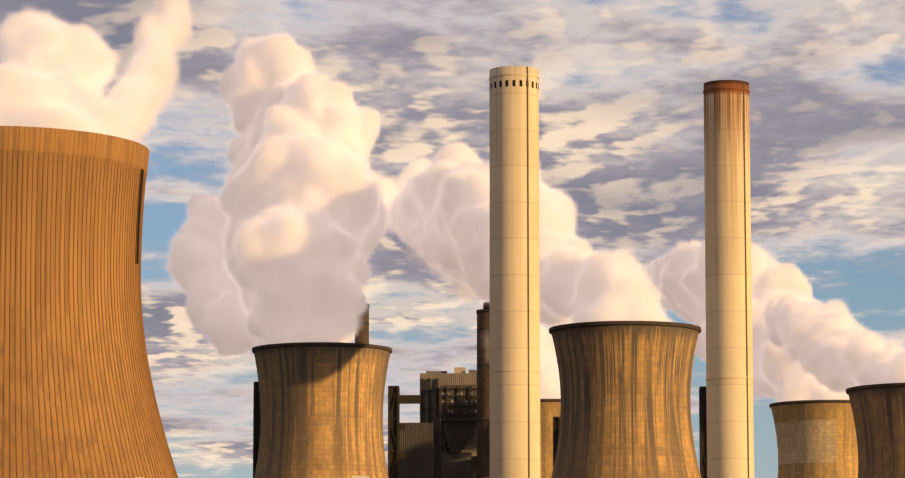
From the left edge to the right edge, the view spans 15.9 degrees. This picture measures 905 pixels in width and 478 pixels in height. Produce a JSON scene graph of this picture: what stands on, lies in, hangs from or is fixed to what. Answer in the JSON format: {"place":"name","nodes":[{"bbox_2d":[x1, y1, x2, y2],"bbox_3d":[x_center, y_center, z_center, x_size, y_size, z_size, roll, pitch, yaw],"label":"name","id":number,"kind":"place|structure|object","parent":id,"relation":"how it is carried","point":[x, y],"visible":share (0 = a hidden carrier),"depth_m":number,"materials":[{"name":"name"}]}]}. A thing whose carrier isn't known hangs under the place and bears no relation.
{"place":"outdoors","nodes":[
{"label":"outdoors","id":0,"kind":"place"},
{"bbox_2d":[135,476,368,477],"bbox_3d":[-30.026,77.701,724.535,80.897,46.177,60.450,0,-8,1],"label":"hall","id":1,"kind":"structure","parent":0,"point":[352,477],"depth_m":702.29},
{"bbox_2d":[399,367,476,477],"bbox_3d":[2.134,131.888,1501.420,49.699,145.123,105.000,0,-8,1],"label":"boiler house","id":2,"kind":"structure","parent":0,"point":[439,440],"depth_m":1487.15,"materials":[{"name":"metal"}]},
{"bbox_2d":[0,0,904,477],"label":"sky","id":3,"kind":"structure","parent":0,"point":[309,159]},
{"label":"ground","id":4,"kind":"structure","parent":0,"visible":0},
{"bbox_2d":[0,126,177,477],"bbox_3d":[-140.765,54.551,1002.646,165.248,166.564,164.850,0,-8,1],"label":"cooling tower","id":5,"kind":"structure","parent":4,"relation":"on","point":[77,397],"depth_m":970.99,"materials":[{"name":"orange concrete"}]},
{"bbox_2d":[136,169,143,263],"bbox_3d":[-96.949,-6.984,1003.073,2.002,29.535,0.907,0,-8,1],"label":"ladder","id":6,"kind":"object","parent":5,"relation":"attached to","point":[139,214],"visible":1,"depth_m":1002.78,"materials":[{"name":"black metal"}]},
{"bbox_2d":[252,342,391,477],"bbox_3d":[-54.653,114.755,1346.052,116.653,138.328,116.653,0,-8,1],"label":"cooling tower","id":7,"kind":"structure","parent":4,"relation":"on","point":[321,408],"depth_m":1328.90,"materials":[{"name":"brown concrete"}]},
{"bbox_2d":[355,296,369,343],"bbox_3d":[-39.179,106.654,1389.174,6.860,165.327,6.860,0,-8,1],"label":"chimney","id":8,"kind":"object","parent":4,"relation":"on","point":[362,334],"visible":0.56,"depth_m":1395.68,"materials":[{"name":"concrete"}]},
{"bbox_2d":[253,381,706,477],"bbox_3d":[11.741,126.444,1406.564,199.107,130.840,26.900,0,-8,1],"label":"steel frames","id":9,"kind":"structure","parent":4,"relation":"on","point":[396,399],"depth_m":1419.87,"materials":[{"name":"black metal"}]},
{"bbox_2d":[476,302,489,477],"bbox_3d":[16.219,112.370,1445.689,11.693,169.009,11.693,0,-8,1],"label":"chimney","id":10,"kind":"object","parent":4,"relation":"on","point":[483,412],"visible":0.62,"depth_m":1447.09,"materials":[{"name":"metal"}]},
{"bbox_2d":[489,66,540,477],"bbox_3d":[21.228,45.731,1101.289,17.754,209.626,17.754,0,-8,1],"label":"chimney","id":11,"kind":"object","parent":4,"relation":"on","point":[514,372],"visible":1,"depth_m":1099.00,"materials":[{"name":"concrete"}]},
{"bbox_2d":[540,399,560,477],"bbox_3d":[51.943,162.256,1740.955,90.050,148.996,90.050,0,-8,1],"label":"cooling tower","id":12,"kind":"structure","parent":4,"relation":"on","point":[550,409],"depth_m":1729.38,"materials":[{"name":"beige concrete"}]},
{"bbox_2d":[549,321,700,477],"bbox_3d":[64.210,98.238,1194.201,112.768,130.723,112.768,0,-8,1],"label":"cooling tower","id":13,"kind":"structure","parent":4,"relation":"on","point":[625,394],"depth_m":1177.60,"materials":[{"name":"brown concrete"}]},
{"bbox_2d":[703,80,753,477],"bbox_3d":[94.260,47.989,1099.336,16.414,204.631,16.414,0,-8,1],"label":"chimney","id":14,"kind":"object","parent":4,"relation":"on","point":[729,379],"visible":1,"depth_m":1097.61,"materials":[{"name":"concrete"}]},
{"bbox_2d":[769,400,857,477],"bbox_3d":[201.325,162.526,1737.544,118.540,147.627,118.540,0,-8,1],"label":"cooling tower","id":15,"kind":"structure","parent":4,"relation":"on","point":[845,465],"depth_m":1720.08,"materials":[{"name":"beige concrete"}]},
{"bbox_2d":[775,420,836,464],"bbox_3d":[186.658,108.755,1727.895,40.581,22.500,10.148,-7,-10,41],"label":"wall patch","id":16,"kind":"object","parent":15,"relation":"on","point":[809,441],"visible":1,"depth_m":1721.72,"materials":[{"name":"beige concrete"}]},
{"bbox_2d":[846,383,904,477],"bbox_3d":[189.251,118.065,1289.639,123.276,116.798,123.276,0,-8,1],"label":"cooling tower","id":17,"kind":"structure","parent":4,"relation":"on","point":[878,411],"depth_m":1276.27,"materials":[{"name":"brown concrete"}]}
]}

